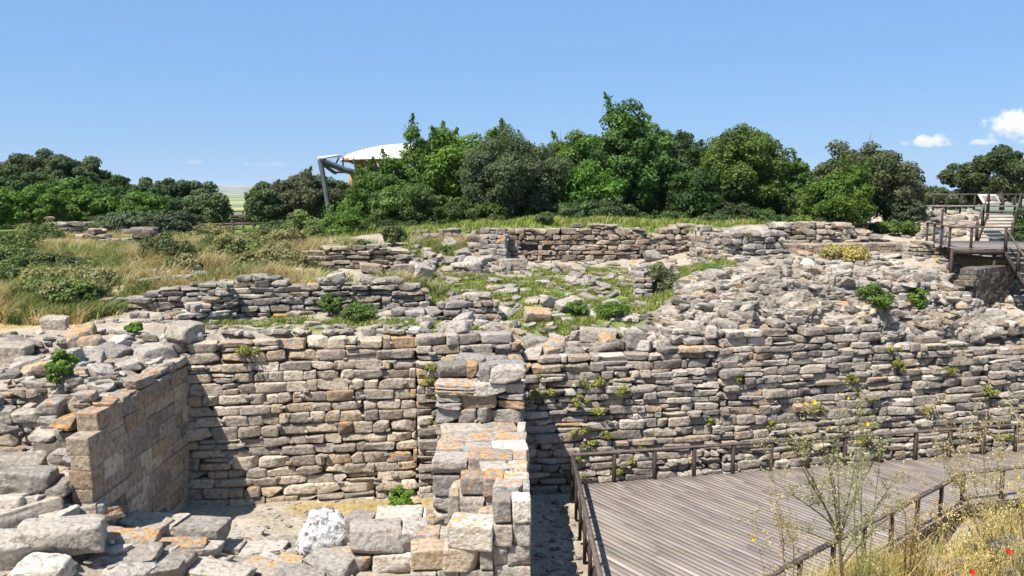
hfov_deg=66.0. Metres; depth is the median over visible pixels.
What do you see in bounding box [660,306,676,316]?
rubble stone
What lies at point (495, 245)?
return wall
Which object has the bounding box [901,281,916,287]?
rubble stone
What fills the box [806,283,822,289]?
rubble stone
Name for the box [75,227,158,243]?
ruin wall
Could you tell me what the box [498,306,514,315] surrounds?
rubble stone
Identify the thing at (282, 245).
slope shrub
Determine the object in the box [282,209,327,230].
slope shrub
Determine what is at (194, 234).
slope shrub
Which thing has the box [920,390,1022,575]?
dry weed
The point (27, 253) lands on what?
slope shrub
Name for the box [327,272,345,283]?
stone block
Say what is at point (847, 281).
rubble stone
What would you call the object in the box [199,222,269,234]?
wooden fence
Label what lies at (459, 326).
rubble stone
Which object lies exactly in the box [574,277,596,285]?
rubble stone
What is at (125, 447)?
dressed wing wall
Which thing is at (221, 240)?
slope shrub
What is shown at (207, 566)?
stone block
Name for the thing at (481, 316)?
rubble stone
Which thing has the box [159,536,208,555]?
stone block
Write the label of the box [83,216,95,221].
undergrowth shrub
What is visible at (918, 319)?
rubble stone
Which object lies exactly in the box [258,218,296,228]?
undergrowth shrub
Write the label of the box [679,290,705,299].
rubble stone
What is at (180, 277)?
stone block
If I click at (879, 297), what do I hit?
green bush
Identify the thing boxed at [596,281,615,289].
rubble stone
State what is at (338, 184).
oak tree
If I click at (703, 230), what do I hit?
tower flank
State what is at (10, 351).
stone block
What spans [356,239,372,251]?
green bush
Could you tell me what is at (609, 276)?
rubble stone
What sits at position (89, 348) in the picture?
rubble stone
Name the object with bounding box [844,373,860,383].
wall tuft
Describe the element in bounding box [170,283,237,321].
stone wall
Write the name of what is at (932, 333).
rubble stone
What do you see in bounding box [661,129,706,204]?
young tree
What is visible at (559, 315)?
rubble stone
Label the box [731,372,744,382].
wall tuft
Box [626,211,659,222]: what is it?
undergrowth shrub
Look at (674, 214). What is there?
undergrowth shrub
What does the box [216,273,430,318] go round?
terrace wall
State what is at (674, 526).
wooden deck
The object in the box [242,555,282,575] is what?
stone block
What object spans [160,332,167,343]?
rubble stone
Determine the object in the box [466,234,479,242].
rubble stone
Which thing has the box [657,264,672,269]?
rubble stone
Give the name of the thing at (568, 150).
young tree
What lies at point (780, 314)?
rubble stone
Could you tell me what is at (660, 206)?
ash tree
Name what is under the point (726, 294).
rubble stone
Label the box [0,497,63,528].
stone block
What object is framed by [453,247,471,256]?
rubble stone
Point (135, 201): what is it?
young tree
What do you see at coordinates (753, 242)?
tower stub
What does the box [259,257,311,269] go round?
slope shrub
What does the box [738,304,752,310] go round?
rubble stone
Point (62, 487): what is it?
stone block
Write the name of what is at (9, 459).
stone block
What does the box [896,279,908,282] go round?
rubble stone
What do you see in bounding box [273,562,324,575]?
stone block
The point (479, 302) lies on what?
terrace wall
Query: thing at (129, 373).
rubble stone
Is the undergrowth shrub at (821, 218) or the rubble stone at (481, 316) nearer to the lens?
the rubble stone at (481, 316)
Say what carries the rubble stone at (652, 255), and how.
on the ground at (240, 516)
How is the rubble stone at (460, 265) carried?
on the ground at (240, 516)
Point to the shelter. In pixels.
(360, 157)
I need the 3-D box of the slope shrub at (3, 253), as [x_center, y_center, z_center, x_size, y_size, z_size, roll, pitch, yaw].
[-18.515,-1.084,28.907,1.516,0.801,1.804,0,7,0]
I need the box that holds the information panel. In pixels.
[978,194,1000,218]
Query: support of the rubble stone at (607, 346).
on the retaining wall at (321, 418)
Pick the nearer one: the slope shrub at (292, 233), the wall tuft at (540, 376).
the wall tuft at (540, 376)
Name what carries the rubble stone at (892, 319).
on the ground at (240, 516)
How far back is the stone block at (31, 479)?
15.70 m
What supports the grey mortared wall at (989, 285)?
on the ground at (240, 516)
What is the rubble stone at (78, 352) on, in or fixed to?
on the ground at (240, 516)
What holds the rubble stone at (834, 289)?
on the rubble at (776, 288)
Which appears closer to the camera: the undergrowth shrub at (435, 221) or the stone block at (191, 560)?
the stone block at (191, 560)
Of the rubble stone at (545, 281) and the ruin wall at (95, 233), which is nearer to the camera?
the rubble stone at (545, 281)
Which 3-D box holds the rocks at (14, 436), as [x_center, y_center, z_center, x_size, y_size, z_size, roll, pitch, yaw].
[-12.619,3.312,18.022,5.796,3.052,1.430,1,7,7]
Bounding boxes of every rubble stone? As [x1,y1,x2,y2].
[8,354,45,369]
[12,355,34,362]
[20,360,52,377]
[35,347,85,362]
[55,336,66,343]
[66,322,96,348]
[72,360,85,366]
[76,334,103,348]
[82,349,92,356]
[83,346,95,350]
[85,363,114,376]
[86,350,104,363]
[86,375,116,393]
[92,341,131,358]
[104,334,133,346]
[119,371,136,382]
[130,343,143,354]
[133,345,177,360]
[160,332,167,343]
[164,320,204,343]
[191,265,201,270]
[191,332,203,340]
[408,326,421,333]
[415,316,433,324]
[419,321,432,328]
[436,320,446,329]
[441,266,455,271]
[442,237,458,245]
[442,320,469,333]
[443,256,458,263]
[452,311,473,320]
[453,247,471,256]
[454,263,465,268]
[455,255,465,261]
[463,256,482,269]
[465,257,487,271]
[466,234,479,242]
[474,314,487,320]
[474,319,488,322]
[485,284,501,287]
[485,322,504,330]
[488,277,501,281]
[497,287,519,292]
[498,258,511,271]
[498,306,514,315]
[500,302,514,306]
[500,312,514,318]
[502,284,516,287]
[505,320,517,327]
[523,347,542,359]
[525,296,539,304]
[535,280,550,283]
[535,341,564,353]
[542,335,567,354]
[549,333,568,340]
[552,313,565,317]
[554,263,570,271]
[563,346,585,353]
[565,275,576,282]
[568,270,582,278]
[568,341,580,346]
[569,330,583,342]
[570,264,586,271]
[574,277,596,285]
[581,292,599,300]
[582,280,594,285]
[586,311,596,316]
[590,341,620,351]
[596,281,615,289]
[598,330,615,343]
[600,298,620,304]
[601,274,614,278]
[607,291,618,297]
[610,339,624,348]
[617,282,630,287]
[623,315,631,321]
[630,326,642,331]
[636,339,653,350]
[643,249,661,262]
[647,331,656,339]
[649,258,667,264]
[652,262,676,268]
[655,323,663,330]
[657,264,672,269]
[659,317,672,321]
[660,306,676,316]
[661,320,674,326]
[663,326,682,344]
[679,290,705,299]
[697,302,714,309]
[700,315,714,324]
[712,318,728,322]
[715,320,739,328]
[718,293,732,295]
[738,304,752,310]
[746,296,757,300]
[758,315,765,322]
[768,259,784,265]
[772,311,784,318]
[782,265,788,271]
[783,271,794,278]
[795,250,812,255]
[800,258,814,265]
[800,270,812,275]
[804,267,826,273]
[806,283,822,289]
[816,324,829,327]
[819,275,835,285]
[820,285,842,292]
[824,264,845,273]
[825,268,852,276]
[834,312,851,314]
[836,301,848,306]
[840,276,853,285]
[852,308,876,318]
[869,251,879,254]
[871,315,880,324]
[879,280,891,287]
[882,261,893,265]
[884,253,901,257]
[887,292,898,303]
[888,316,898,323]
[893,282,911,287]
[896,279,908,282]
[896,310,912,318]
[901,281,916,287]
[904,266,918,269]
[911,317,929,323]
[917,282,930,287]
[924,331,937,336]
[940,297,946,305]
[955,301,968,309]
[982,327,1003,338]
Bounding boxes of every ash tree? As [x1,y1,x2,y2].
[576,91,673,214]
[622,115,683,212]
[635,134,681,212]
[935,144,1023,209]
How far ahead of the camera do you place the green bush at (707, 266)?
27.43 m
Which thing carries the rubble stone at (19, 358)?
on the ground at (240, 516)
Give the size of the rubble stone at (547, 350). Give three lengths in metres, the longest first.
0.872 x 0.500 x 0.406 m
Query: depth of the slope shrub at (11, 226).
49.23 m
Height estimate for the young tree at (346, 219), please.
2.489 m
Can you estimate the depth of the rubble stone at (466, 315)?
23.18 m
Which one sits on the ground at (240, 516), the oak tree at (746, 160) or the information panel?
the oak tree at (746, 160)
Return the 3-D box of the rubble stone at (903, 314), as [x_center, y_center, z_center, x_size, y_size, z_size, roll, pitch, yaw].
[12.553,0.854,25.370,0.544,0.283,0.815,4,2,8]
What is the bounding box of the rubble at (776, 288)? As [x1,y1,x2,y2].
[0,208,1023,575]
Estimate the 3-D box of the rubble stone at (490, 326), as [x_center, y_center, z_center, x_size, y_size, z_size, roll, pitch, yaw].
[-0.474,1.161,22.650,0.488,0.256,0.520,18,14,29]
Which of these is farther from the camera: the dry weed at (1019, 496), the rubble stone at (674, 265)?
the rubble stone at (674, 265)
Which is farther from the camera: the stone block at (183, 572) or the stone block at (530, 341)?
the stone block at (530, 341)
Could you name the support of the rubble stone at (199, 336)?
on the retaining wall at (321, 418)
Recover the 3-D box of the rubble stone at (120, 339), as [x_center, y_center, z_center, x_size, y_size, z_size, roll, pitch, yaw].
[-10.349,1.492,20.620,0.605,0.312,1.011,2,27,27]
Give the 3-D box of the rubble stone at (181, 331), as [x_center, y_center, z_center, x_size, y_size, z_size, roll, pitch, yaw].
[-8.688,1.167,21.073,0.715,0.591,1.205,13,3,9]
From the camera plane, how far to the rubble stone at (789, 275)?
26.35 m
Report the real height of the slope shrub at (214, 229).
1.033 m
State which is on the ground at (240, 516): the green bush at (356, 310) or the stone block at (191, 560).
the green bush at (356, 310)
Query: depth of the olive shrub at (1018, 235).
34.52 m
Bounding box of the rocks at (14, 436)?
[0,391,69,451]
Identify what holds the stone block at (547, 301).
on the ground at (240, 516)
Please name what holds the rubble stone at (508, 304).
on the ground at (240, 516)
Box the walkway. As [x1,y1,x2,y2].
[925,194,1023,213]
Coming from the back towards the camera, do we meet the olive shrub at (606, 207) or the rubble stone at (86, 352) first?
the olive shrub at (606, 207)
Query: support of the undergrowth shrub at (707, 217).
on the ground at (240, 516)
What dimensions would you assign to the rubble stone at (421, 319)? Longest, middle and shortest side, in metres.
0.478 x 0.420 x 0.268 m
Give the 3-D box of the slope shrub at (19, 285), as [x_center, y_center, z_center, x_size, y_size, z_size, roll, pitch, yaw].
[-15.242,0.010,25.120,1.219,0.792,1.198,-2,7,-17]
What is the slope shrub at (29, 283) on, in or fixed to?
on the ground at (240, 516)
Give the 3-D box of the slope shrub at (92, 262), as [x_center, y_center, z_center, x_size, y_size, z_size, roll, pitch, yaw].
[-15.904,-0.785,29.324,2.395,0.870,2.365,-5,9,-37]
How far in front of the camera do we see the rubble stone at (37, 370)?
18.13 m
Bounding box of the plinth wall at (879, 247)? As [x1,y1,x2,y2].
[779,242,906,253]
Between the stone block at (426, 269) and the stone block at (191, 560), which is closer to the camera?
the stone block at (191, 560)
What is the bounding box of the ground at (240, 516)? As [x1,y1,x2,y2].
[0,194,1023,575]
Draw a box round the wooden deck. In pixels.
[570,423,1023,575]
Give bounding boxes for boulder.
[295,507,347,557]
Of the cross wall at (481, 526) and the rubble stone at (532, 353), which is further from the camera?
the rubble stone at (532, 353)
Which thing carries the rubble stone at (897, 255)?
on the ground at (240, 516)
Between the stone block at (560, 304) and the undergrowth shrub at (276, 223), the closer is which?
the stone block at (560, 304)
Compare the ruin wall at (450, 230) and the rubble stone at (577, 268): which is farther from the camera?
the ruin wall at (450, 230)
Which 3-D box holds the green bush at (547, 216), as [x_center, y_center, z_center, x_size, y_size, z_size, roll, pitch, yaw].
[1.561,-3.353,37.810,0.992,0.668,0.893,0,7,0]
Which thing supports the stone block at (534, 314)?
on the ground at (240, 516)
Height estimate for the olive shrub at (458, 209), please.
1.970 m
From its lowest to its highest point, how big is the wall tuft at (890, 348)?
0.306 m
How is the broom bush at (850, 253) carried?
on the ground at (240, 516)
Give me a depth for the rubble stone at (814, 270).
25.20 m
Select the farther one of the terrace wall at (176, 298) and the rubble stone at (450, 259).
the rubble stone at (450, 259)
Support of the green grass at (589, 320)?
on the ground at (240, 516)
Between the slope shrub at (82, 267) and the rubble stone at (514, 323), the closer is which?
the rubble stone at (514, 323)
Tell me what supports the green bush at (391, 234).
on the ground at (240, 516)
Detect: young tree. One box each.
[0,181,119,229]
[113,190,169,213]
[318,195,366,233]
[340,148,436,221]
[367,181,453,221]
[398,112,431,182]
[403,120,485,199]
[478,118,509,152]
[536,129,585,203]
[555,158,628,206]
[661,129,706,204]
[772,154,816,216]
[796,151,879,227]
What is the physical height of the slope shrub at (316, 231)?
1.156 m
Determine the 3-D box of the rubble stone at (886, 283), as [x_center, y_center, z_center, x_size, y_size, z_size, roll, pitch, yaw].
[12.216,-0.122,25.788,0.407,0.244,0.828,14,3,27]
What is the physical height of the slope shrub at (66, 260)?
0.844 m
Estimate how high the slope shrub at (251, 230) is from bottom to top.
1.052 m
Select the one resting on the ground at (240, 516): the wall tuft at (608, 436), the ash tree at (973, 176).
the ash tree at (973, 176)
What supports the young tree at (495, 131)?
on the ground at (240, 516)
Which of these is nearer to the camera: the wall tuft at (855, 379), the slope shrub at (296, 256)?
the wall tuft at (855, 379)
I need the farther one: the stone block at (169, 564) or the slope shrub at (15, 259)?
the slope shrub at (15, 259)
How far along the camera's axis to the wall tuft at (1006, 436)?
24.45 m
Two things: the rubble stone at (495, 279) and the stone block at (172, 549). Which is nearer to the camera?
the stone block at (172, 549)
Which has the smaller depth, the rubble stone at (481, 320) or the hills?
the rubble stone at (481, 320)
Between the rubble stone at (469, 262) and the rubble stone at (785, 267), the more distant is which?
the rubble stone at (469, 262)
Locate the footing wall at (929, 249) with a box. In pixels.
[901,240,947,258]
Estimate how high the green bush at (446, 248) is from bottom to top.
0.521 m
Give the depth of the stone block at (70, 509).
15.56 m
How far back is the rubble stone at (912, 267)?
30.03 m
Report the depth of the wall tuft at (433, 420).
21.36 m
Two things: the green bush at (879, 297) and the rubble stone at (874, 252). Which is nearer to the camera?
the green bush at (879, 297)
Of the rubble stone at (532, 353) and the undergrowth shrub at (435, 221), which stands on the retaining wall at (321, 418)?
the rubble stone at (532, 353)
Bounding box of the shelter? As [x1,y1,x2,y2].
[317,143,414,213]
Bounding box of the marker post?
[940,209,943,229]
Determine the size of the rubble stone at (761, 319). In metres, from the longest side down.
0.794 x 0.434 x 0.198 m
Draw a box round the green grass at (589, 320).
[202,230,739,339]
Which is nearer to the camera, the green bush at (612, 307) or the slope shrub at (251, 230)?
the green bush at (612, 307)
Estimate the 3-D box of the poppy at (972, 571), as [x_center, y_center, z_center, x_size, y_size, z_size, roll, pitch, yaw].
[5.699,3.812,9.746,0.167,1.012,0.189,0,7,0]
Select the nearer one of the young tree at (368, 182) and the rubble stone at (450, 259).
the rubble stone at (450, 259)
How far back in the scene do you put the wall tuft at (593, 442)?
21.97 m
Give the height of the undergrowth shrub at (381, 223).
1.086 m
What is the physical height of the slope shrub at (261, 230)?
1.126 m
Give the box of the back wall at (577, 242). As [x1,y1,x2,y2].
[507,223,692,261]
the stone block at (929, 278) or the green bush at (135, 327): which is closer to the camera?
the green bush at (135, 327)
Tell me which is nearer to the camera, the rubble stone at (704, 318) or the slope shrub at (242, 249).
the rubble stone at (704, 318)
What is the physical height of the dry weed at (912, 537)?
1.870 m
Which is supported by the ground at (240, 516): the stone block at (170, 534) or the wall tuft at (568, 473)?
the stone block at (170, 534)
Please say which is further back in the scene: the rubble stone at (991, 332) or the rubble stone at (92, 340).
the rubble stone at (991, 332)
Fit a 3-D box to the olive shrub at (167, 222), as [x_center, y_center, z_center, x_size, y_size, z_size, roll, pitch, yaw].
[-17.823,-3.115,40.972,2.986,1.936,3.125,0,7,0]
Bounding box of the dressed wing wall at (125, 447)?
[29,355,190,525]
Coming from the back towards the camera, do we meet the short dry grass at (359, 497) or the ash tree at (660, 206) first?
the ash tree at (660, 206)
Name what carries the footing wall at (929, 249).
on the ground at (240, 516)
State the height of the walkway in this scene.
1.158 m
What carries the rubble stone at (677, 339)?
on the ground at (240, 516)
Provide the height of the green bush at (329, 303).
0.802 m
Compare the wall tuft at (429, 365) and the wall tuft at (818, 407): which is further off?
the wall tuft at (818, 407)
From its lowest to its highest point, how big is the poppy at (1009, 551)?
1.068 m
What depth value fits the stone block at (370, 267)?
28.33 m
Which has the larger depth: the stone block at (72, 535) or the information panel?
the information panel
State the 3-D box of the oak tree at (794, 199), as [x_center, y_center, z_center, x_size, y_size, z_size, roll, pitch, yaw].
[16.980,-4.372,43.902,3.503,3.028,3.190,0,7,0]
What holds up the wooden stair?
on the ground at (240, 516)
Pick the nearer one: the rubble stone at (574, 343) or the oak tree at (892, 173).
the rubble stone at (574, 343)
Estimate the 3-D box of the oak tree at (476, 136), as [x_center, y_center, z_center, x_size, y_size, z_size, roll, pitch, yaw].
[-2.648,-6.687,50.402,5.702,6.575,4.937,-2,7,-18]
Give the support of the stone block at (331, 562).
on the ground at (240, 516)
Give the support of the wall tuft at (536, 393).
attached to the retaining wall at (321, 418)
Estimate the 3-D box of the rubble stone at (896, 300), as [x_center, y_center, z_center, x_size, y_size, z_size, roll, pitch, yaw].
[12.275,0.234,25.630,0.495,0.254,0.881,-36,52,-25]
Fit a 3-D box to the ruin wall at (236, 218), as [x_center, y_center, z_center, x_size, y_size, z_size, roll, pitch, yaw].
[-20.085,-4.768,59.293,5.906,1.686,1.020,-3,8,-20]
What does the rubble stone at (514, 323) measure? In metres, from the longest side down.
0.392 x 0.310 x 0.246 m
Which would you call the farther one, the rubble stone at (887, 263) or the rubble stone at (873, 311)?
the rubble stone at (887, 263)
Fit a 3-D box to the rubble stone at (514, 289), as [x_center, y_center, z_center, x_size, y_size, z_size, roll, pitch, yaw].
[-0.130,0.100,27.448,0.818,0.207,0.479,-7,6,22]
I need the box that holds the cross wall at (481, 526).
[410,352,530,575]
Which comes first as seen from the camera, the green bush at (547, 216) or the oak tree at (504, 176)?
the green bush at (547, 216)
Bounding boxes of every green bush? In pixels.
[43,349,79,386]
[123,321,143,332]
[317,292,342,316]
[339,301,378,322]
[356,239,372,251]
[379,225,406,245]
[387,484,414,505]
[441,245,455,253]
[534,211,554,222]
[564,299,588,315]
[593,300,629,317]
[644,261,680,290]
[700,263,736,273]
[855,282,894,311]
[907,287,927,310]
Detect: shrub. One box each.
[0,220,44,229]
[0,228,46,249]
[0,243,39,253]
[0,244,33,268]
[0,249,20,264]
[0,261,27,280]
[8,275,43,293]
[11,250,42,266]
[16,220,66,239]
[16,266,68,280]
[18,270,61,282]
[22,276,81,303]
[24,275,108,304]
[24,277,62,297]
[25,251,73,266]
[25,261,58,268]
[37,265,70,270]
[44,277,105,305]
[52,255,91,268]
[53,254,119,268]
[53,266,120,284]
[66,267,120,286]
[73,266,90,270]
[83,210,162,233]
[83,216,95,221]
[137,231,194,258]
[138,210,198,236]
[161,252,205,271]
[166,231,213,240]
[169,230,205,235]
[172,213,216,227]
[177,247,205,256]
[190,222,235,235]
[196,234,231,247]
[198,245,241,258]
[212,231,265,250]
[221,241,254,254]
[224,237,282,255]
[229,251,263,270]
[234,226,266,235]
[253,226,271,237]
[255,243,283,259]
[255,248,313,266]
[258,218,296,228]
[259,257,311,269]
[260,226,307,243]
[268,242,307,254]
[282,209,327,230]
[302,223,338,240]
[340,221,377,234]
[370,218,418,227]
[405,217,453,226]
[430,196,513,224]
[502,209,532,222]
[526,210,563,217]
[551,195,637,219]
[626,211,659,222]
[649,209,698,219]
[690,212,733,222]
[711,200,754,220]
[734,200,775,221]
[741,209,787,223]
[776,214,813,221]
[813,215,852,222]
[868,219,920,235]
[879,192,928,221]
[925,186,985,209]
[1000,207,1023,256]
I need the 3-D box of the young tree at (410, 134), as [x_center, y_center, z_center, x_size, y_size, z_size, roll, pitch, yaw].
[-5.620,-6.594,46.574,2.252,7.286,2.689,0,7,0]
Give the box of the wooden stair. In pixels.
[925,193,1023,289]
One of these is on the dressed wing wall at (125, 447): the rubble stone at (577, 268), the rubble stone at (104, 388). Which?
the rubble stone at (104, 388)
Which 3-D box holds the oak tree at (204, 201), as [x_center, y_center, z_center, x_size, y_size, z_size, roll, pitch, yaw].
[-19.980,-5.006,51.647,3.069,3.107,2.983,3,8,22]
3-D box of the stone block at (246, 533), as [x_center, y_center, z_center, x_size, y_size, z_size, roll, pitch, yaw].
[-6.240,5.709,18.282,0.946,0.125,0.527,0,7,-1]
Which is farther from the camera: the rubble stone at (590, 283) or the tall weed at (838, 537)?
the rubble stone at (590, 283)
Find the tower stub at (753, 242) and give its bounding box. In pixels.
[689,227,786,260]
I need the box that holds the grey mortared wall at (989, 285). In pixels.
[954,263,1013,307]
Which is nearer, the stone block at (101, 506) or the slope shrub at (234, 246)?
the stone block at (101, 506)
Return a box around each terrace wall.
[84,281,218,312]
[87,312,229,323]
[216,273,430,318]
[377,291,502,321]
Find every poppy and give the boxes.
[969,555,981,575]
[1006,549,1014,575]
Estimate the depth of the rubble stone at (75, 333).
20.44 m
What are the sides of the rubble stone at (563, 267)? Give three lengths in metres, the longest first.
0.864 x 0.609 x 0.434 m
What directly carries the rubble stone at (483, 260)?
on the rubble at (776, 288)
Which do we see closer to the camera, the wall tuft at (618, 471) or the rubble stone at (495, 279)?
the wall tuft at (618, 471)
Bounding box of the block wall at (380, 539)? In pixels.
[330,504,427,572]
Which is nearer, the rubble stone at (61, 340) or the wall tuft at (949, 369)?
the rubble stone at (61, 340)
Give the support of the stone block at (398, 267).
on the ground at (240, 516)
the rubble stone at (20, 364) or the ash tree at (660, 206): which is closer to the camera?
the rubble stone at (20, 364)
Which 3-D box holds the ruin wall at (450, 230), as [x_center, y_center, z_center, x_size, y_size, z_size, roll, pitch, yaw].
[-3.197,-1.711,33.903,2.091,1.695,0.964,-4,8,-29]
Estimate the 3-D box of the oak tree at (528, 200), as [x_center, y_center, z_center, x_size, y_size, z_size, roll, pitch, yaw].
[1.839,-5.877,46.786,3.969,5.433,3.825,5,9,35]
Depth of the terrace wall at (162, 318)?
23.15 m
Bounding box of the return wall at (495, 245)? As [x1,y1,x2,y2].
[478,227,509,260]
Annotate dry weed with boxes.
[876,461,965,575]
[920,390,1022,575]
[968,391,1023,575]
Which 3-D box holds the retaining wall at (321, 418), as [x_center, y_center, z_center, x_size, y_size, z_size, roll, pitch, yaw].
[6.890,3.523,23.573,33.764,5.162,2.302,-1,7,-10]
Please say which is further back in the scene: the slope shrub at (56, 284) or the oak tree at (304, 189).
the oak tree at (304, 189)
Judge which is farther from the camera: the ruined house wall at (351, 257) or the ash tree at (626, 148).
the ash tree at (626, 148)
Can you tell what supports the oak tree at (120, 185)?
on the ground at (240, 516)
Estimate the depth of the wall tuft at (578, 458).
21.83 m
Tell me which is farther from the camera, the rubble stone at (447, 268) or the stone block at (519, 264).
the stone block at (519, 264)
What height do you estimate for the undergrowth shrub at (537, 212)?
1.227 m
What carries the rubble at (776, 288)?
on the ground at (240, 516)
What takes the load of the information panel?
on the wooden stair
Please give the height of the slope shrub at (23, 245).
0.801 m
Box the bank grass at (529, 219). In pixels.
[337,214,783,238]
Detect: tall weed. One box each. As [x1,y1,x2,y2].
[730,390,914,575]
[745,423,824,575]
[825,375,896,575]
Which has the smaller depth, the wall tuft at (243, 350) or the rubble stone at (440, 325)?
the wall tuft at (243, 350)
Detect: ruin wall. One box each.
[46,216,95,235]
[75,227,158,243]
[217,214,258,225]
[412,228,461,242]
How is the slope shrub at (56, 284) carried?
on the ground at (240, 516)
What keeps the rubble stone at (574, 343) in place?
on the ground at (240, 516)
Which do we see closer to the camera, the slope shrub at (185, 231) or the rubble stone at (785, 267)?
the rubble stone at (785, 267)
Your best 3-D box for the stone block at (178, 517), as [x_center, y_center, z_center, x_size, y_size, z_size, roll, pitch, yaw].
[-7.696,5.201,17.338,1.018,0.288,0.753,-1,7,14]
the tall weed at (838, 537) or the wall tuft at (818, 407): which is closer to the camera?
the tall weed at (838, 537)
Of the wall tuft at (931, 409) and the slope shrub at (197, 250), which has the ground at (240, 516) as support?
the slope shrub at (197, 250)
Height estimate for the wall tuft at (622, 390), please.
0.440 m
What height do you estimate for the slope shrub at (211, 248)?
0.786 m
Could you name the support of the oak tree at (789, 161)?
on the ground at (240, 516)
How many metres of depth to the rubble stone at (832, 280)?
24.84 m
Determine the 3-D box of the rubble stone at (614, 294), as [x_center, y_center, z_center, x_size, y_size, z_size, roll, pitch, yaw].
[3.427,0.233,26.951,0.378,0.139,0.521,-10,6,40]
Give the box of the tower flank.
[687,224,735,260]
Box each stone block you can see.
[0,341,34,362]
[0,451,47,469]
[0,465,59,494]
[0,483,18,493]
[0,493,30,509]
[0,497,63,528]
[0,528,33,570]
[8,513,108,555]
[10,552,76,575]
[25,494,45,503]
[38,503,79,517]
[39,314,69,330]
[41,476,73,496]
[45,461,58,464]
[73,495,106,514]
[79,505,124,520]
[101,542,164,563]
[102,544,132,554]
[102,560,157,575]
[107,527,161,544]
[117,510,173,535]
[137,277,162,286]
[150,512,190,535]
[150,554,187,575]
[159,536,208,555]
[163,545,178,553]
[164,528,174,536]
[164,544,197,573]
[168,274,194,282]
[171,515,231,543]
[179,562,185,575]
[186,557,256,575]
[194,540,224,556]
[222,539,246,554]
[228,527,264,539]
[235,540,288,555]
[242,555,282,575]
[259,551,281,560]
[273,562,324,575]
[274,535,297,546]
[278,554,302,562]
[303,547,356,575]
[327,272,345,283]
[359,262,382,272]
[390,264,414,275]
[409,261,434,279]
[494,258,527,269]
[522,336,546,350]
[523,306,551,321]
[540,294,559,307]
[554,296,582,311]
[579,326,617,342]
[623,329,646,348]
[912,273,939,282]
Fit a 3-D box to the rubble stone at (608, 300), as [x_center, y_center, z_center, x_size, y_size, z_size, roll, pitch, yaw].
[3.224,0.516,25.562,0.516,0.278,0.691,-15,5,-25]
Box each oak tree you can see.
[0,148,53,201]
[0,164,38,206]
[34,174,118,221]
[36,154,112,189]
[99,174,137,199]
[117,177,218,214]
[181,188,233,225]
[243,181,283,225]
[269,165,344,220]
[323,176,352,210]
[437,132,489,174]
[455,124,575,216]
[517,143,553,211]
[659,166,729,217]
[682,122,796,212]
[771,156,811,206]
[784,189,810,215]
[808,134,932,226]
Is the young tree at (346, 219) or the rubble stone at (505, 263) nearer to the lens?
the rubble stone at (505, 263)
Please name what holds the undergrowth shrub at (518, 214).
on the ground at (240, 516)
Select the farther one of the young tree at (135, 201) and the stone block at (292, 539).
the young tree at (135, 201)
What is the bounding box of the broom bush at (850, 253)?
[816,244,871,261]
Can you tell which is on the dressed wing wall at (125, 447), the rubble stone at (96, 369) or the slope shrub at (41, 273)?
the rubble stone at (96, 369)
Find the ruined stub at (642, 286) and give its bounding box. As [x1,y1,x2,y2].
[631,262,654,298]
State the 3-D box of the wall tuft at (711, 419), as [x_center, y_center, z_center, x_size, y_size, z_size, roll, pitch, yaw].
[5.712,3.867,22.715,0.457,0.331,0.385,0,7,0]
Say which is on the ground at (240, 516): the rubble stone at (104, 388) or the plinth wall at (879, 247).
the plinth wall at (879, 247)
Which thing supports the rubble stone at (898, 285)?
on the rubble at (776, 288)
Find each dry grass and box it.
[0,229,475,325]
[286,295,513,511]
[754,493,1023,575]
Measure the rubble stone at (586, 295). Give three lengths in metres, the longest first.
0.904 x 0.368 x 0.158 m
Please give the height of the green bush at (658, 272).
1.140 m
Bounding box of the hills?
[133,184,752,193]
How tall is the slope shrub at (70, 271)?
0.917 m
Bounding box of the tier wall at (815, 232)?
[766,221,891,242]
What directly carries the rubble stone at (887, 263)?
on the ground at (240, 516)
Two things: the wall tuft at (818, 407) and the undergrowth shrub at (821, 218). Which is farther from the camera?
the undergrowth shrub at (821, 218)
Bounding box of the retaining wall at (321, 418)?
[143,314,1023,506]
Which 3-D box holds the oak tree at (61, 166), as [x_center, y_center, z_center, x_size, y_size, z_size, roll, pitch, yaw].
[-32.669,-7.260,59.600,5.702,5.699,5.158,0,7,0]
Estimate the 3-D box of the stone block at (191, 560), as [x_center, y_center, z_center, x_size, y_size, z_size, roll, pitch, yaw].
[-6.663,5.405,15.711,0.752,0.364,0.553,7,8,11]
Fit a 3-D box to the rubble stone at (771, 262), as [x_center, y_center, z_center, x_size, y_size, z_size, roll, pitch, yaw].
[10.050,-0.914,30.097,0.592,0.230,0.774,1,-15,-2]
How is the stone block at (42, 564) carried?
on the ground at (240, 516)
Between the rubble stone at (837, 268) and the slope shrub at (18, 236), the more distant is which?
the slope shrub at (18, 236)
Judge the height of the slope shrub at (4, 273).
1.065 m
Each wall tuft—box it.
[233,344,261,356]
[417,373,436,382]
[421,378,435,387]
[424,360,436,371]
[429,416,435,423]
[532,386,555,398]
[535,374,546,382]
[564,470,589,480]
[570,426,589,435]
[570,455,587,462]
[572,394,590,407]
[575,376,605,387]
[578,440,600,449]
[588,403,608,417]
[595,429,617,439]
[610,384,630,396]
[610,466,624,475]
[625,457,635,465]
[637,445,645,448]
[706,417,714,425]
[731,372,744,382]
[765,420,776,429]
[810,404,824,413]
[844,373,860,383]
[857,431,871,442]
[868,397,879,401]
[885,344,901,352]
[890,358,905,370]
[921,406,934,413]
[943,367,958,374]
[980,382,1000,396]
[994,433,1013,440]
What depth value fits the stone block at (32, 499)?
15.50 m
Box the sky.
[0,0,1023,190]
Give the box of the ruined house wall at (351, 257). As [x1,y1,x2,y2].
[301,243,431,271]

